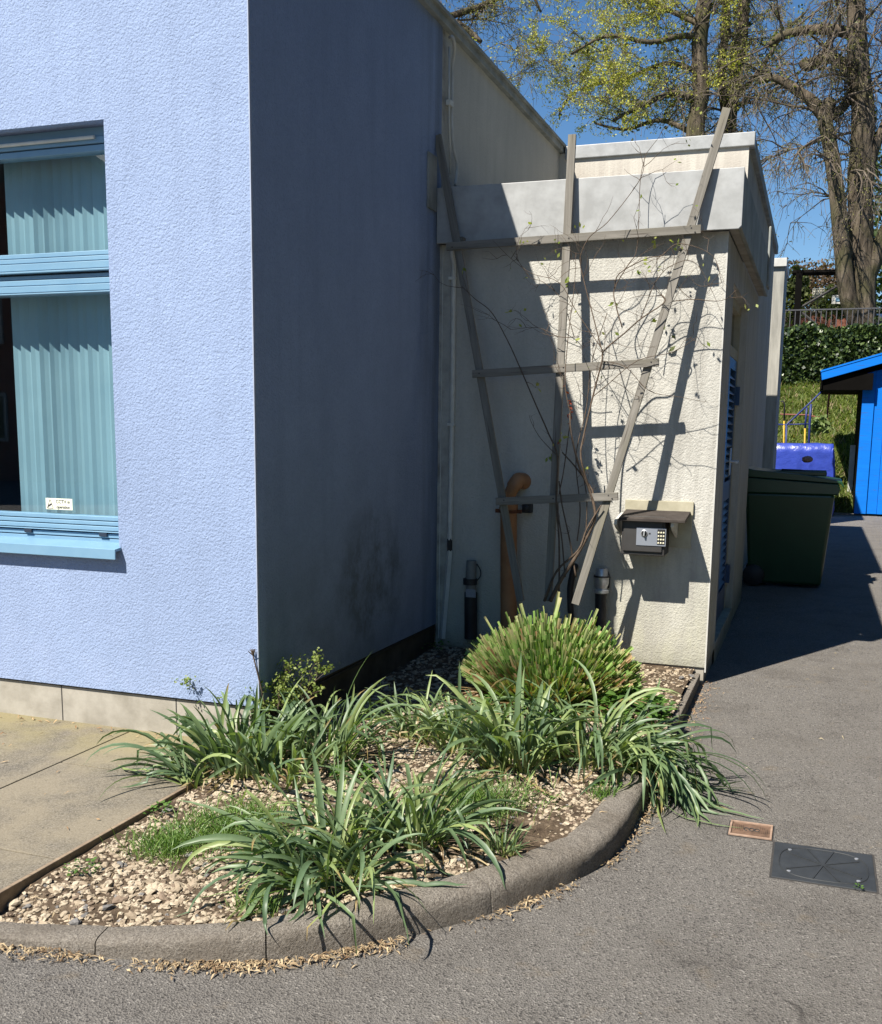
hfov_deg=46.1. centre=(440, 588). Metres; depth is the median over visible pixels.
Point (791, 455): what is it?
tarpaulin
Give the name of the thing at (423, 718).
strap leaved clump
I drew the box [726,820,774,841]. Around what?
clay drain cover
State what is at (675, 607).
cream store
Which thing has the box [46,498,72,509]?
cctv sticker
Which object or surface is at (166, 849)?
grass tuft
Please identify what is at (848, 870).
inspection cover
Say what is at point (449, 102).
roof cable
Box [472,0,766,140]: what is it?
broadleaf tree
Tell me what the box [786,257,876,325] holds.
background bush
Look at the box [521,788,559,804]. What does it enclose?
leafy weed
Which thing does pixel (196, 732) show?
strap leaved clump
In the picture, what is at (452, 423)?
cable conduit
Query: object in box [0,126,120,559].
window
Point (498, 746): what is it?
strap leaved clump
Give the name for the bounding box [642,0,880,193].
broadleaf tree
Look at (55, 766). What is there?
paving
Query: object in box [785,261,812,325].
background bush
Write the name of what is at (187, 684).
spindly shrub
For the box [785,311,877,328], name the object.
brick wall
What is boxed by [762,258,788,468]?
rendered pier
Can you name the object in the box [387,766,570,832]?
grass tuft
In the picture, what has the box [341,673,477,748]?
strap leaved clump
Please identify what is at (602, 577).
silver vent pipe
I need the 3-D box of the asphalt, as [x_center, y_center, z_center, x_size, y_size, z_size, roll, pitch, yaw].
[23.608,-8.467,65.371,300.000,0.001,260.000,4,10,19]
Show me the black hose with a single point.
(570, 586)
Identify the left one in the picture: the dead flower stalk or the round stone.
the dead flower stalk
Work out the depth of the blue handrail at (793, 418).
19.46 m
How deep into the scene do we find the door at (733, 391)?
7.83 m
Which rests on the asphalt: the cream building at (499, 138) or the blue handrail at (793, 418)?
the cream building at (499, 138)
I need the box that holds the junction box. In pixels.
[522,504,532,512]
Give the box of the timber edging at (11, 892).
[0,770,213,914]
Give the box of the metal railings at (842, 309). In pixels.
[784,307,881,326]
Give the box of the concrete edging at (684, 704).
[647,673,699,791]
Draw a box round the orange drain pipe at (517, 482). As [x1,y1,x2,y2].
[495,473,530,630]
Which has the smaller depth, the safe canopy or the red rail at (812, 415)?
the safe canopy
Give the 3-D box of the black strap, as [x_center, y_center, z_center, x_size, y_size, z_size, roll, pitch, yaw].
[3.508,-1.147,10.180,0.309,0.044,0.048,2,9,9]
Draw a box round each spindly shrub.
[172,675,291,714]
[245,647,333,719]
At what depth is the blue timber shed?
18.60 m
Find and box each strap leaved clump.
[87,716,246,796]
[152,679,338,792]
[172,749,465,953]
[212,710,351,791]
[229,654,429,777]
[245,752,467,894]
[299,710,527,887]
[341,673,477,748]
[368,663,537,763]
[412,656,612,795]
[461,657,715,800]
[469,815,535,858]
[510,714,766,832]
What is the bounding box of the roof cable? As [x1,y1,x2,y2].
[446,35,457,185]
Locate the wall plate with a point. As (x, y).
(431, 181)
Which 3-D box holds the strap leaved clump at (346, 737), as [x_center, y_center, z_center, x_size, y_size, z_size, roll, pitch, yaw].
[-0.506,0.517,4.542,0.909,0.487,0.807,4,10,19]
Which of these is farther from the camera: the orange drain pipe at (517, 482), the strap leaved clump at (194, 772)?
the orange drain pipe at (517, 482)
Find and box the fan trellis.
[435,107,730,604]
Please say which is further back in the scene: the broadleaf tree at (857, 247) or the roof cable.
the broadleaf tree at (857, 247)
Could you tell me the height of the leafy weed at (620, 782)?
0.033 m
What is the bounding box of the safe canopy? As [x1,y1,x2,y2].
[614,500,693,547]
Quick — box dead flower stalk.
[248,649,270,741]
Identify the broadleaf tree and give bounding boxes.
[440,0,589,106]
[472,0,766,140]
[635,0,881,325]
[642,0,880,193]
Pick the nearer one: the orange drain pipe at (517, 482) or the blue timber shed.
the orange drain pipe at (517, 482)
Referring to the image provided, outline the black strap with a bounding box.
[781,469,813,471]
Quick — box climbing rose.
[416,107,757,601]
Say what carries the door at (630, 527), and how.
in the key safe
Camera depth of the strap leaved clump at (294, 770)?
4.25 m
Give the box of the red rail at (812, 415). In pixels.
[780,393,829,418]
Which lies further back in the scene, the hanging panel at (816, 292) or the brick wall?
the brick wall
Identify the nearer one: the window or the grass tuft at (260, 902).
the grass tuft at (260, 902)
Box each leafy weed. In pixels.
[64,857,99,875]
[143,800,171,817]
[327,760,375,781]
[422,635,453,648]
[475,692,579,722]
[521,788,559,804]
[580,684,676,729]
[594,779,622,789]
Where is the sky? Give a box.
[439,0,881,308]
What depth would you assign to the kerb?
3.15 m
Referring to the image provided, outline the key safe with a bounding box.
[621,515,669,555]
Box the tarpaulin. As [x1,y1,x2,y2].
[775,443,834,514]
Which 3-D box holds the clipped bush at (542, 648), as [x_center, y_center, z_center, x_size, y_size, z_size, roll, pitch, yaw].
[0.606,0.319,5.503,1.202,0.580,1.144,4,10,19]
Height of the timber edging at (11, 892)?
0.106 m
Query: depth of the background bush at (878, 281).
30.11 m
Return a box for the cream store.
[436,167,772,683]
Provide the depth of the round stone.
10.22 m
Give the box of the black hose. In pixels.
[567,563,577,624]
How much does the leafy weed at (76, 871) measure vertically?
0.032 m
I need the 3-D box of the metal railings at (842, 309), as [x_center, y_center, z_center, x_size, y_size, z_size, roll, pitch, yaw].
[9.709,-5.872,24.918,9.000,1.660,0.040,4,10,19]
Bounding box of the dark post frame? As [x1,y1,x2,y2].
[792,269,836,325]
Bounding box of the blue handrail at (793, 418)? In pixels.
[778,391,822,442]
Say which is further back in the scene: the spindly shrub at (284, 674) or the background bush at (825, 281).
the background bush at (825, 281)
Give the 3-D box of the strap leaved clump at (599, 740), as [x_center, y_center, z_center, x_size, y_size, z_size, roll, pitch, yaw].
[0.686,0.610,4.554,1.082,0.466,1.015,4,10,19]
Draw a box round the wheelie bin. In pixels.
[742,466,843,585]
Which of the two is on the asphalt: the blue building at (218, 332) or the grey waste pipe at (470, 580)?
the blue building at (218, 332)
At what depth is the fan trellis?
6.09 m
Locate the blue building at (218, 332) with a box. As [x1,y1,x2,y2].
[0,0,566,737]
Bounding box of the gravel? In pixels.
[0,646,693,927]
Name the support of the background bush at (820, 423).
on the grass bank
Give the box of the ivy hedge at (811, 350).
[781,321,881,385]
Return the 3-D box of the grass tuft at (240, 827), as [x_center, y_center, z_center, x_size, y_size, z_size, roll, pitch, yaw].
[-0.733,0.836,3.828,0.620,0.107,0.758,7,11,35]
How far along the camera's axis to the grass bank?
22.56 m
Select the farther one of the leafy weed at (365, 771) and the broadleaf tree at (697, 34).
the broadleaf tree at (697, 34)
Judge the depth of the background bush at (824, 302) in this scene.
29.94 m
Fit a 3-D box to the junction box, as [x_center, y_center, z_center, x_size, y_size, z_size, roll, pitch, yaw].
[0.543,-0.502,6.515,0.060,0.060,0.065,4,10,19]
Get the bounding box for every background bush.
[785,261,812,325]
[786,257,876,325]
[806,414,831,434]
[810,283,876,320]
[846,146,881,313]
[864,315,881,324]
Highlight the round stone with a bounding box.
[802,456,812,462]
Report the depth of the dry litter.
3.04 m
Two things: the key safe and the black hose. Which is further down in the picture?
the black hose
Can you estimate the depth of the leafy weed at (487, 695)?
5.27 m
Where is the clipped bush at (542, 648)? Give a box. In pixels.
[436,591,657,718]
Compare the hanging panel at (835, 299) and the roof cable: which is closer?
the roof cable
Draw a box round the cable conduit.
[440,251,456,638]
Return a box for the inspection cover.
[769,841,878,893]
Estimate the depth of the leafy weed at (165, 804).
3.93 m
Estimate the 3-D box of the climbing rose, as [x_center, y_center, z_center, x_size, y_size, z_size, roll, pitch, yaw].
[0.787,-1.294,6.015,1.983,2.770,0.590,4,10,19]
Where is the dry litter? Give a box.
[0,632,871,1013]
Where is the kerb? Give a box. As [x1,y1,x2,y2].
[0,773,648,963]
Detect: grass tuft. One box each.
[100,811,237,872]
[144,783,365,867]
[219,885,293,917]
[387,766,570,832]
[577,781,619,800]
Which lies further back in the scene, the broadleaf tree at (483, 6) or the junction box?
the broadleaf tree at (483, 6)
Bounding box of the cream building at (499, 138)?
[435,29,778,645]
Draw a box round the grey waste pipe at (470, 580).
[463,560,480,639]
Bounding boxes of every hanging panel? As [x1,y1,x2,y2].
[812,288,823,322]
[832,295,839,326]
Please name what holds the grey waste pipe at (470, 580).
attached to the cream store
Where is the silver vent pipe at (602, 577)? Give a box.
[594,568,610,630]
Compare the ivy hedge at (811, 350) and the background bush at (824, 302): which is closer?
the ivy hedge at (811, 350)
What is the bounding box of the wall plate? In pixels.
[427,151,436,211]
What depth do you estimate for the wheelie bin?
10.12 m
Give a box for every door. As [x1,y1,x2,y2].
[623,521,662,552]
[716,356,739,621]
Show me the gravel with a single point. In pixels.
(154, 885)
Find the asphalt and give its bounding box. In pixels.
[0,512,881,1023]
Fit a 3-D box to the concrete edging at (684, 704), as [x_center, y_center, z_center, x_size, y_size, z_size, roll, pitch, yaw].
[1.208,0.708,5.348,0.040,0.082,2.095,4,10,19]
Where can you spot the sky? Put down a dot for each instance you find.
(806, 248)
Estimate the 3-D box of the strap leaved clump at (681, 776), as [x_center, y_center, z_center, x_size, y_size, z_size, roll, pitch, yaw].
[0.838,0.723,4.410,1.011,0.324,1.027,-5,10,-31]
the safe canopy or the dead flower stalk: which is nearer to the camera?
the dead flower stalk
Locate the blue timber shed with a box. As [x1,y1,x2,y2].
[820,353,881,513]
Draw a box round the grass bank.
[777,383,881,514]
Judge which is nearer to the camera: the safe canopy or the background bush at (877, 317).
the safe canopy
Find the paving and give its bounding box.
[0,712,215,889]
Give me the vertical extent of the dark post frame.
2.685 m

